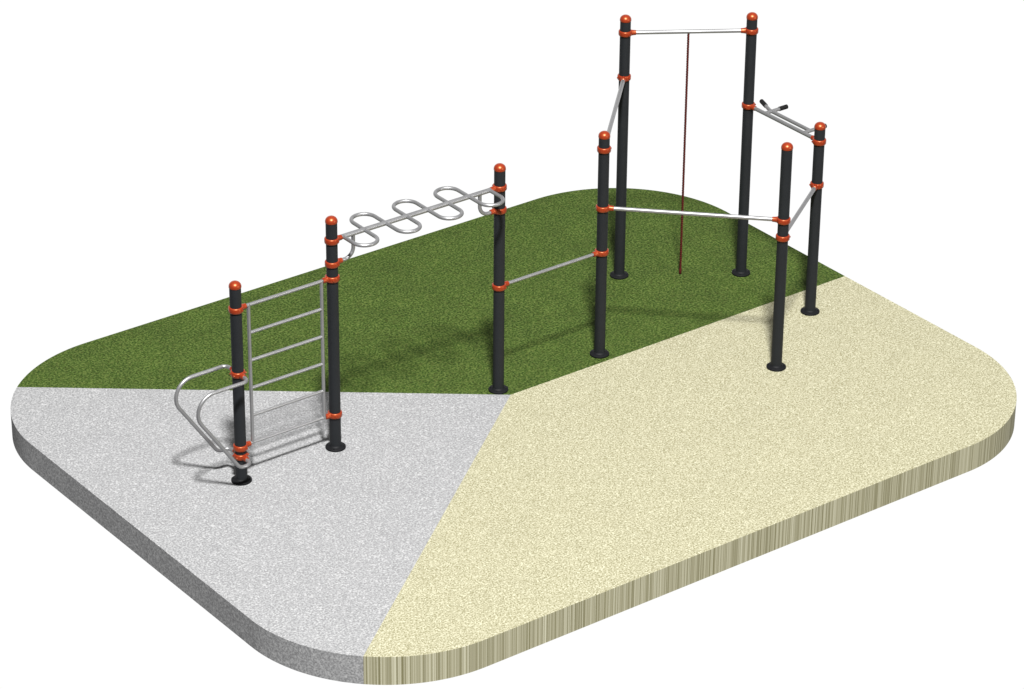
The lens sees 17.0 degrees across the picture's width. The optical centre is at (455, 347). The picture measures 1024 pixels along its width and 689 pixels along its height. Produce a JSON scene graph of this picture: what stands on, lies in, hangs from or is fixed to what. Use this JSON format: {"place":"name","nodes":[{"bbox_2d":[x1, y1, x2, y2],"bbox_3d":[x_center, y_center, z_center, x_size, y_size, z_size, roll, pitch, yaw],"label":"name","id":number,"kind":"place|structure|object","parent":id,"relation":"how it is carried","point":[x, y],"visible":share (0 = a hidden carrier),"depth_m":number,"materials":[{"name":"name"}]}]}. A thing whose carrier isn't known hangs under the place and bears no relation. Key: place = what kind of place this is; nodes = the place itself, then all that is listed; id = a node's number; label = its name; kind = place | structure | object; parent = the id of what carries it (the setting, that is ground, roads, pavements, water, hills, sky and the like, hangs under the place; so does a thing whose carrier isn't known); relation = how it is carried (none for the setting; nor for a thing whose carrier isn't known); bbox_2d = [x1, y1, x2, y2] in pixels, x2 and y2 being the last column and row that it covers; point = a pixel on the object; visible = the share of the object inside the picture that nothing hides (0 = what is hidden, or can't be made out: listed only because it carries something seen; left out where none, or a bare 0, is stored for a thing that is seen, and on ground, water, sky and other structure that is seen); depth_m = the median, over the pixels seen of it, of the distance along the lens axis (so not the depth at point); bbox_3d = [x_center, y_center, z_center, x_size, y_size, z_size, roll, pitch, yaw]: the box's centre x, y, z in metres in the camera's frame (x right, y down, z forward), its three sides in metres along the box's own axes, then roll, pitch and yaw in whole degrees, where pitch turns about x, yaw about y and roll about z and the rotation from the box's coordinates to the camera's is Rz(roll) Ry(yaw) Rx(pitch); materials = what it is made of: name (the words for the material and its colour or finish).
{"place":"outdoors","nodes":[
{"label":"outdoors","id":0,"kind":"place"},
{"bbox_2d":[11,387,509,683],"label":"pavement","id":1,"kind":"structure","parent":0,"point":[302,551],"depth_m":31.76,"materials":[{"name":"grey concrete"}]},
{"bbox_2d":[17,188,843,394],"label":"turf","id":2,"kind":"structure","parent":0,"point":[416,315],"depth_m":34.98,"materials":[{"name":"green plant"}]},
{"bbox_2d":[174,12,826,485],"bbox_3d":[0.532,-0.919,32.853,7.428,2.932,2.695,-19,33,-31],"label":"workout frame","id":3,"kind":"object","parent":2,"relation":"on","point":[500,284],"visible":1,"depth_m":33.11,"materials":[{"name":"black metal"}]},
{"bbox_2d":[679,34,689,273],"bbox_3d":[2.343,-1.973,35.046,0.029,2.719,0.029,-19,33,-31],"label":"climbing rope","id":4,"kind":"object","parent":3,"relation":"hanging from","point":[684,151],"visible":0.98,"depth_m":35.01,"materials":[{"name":"brown fabric"}]},
{"bbox_2d":[0,0,1023,688],"label":"sky","id":5,"kind":"structure","parent":0,"point":[157,156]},
{"bbox_2d":[363,276,1016,684],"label":"sand","id":6,"kind":"structure","parent":0,"point":[597,492],"depth_m":32.21,"materials":[{"name":"beige sand"}]}
]}

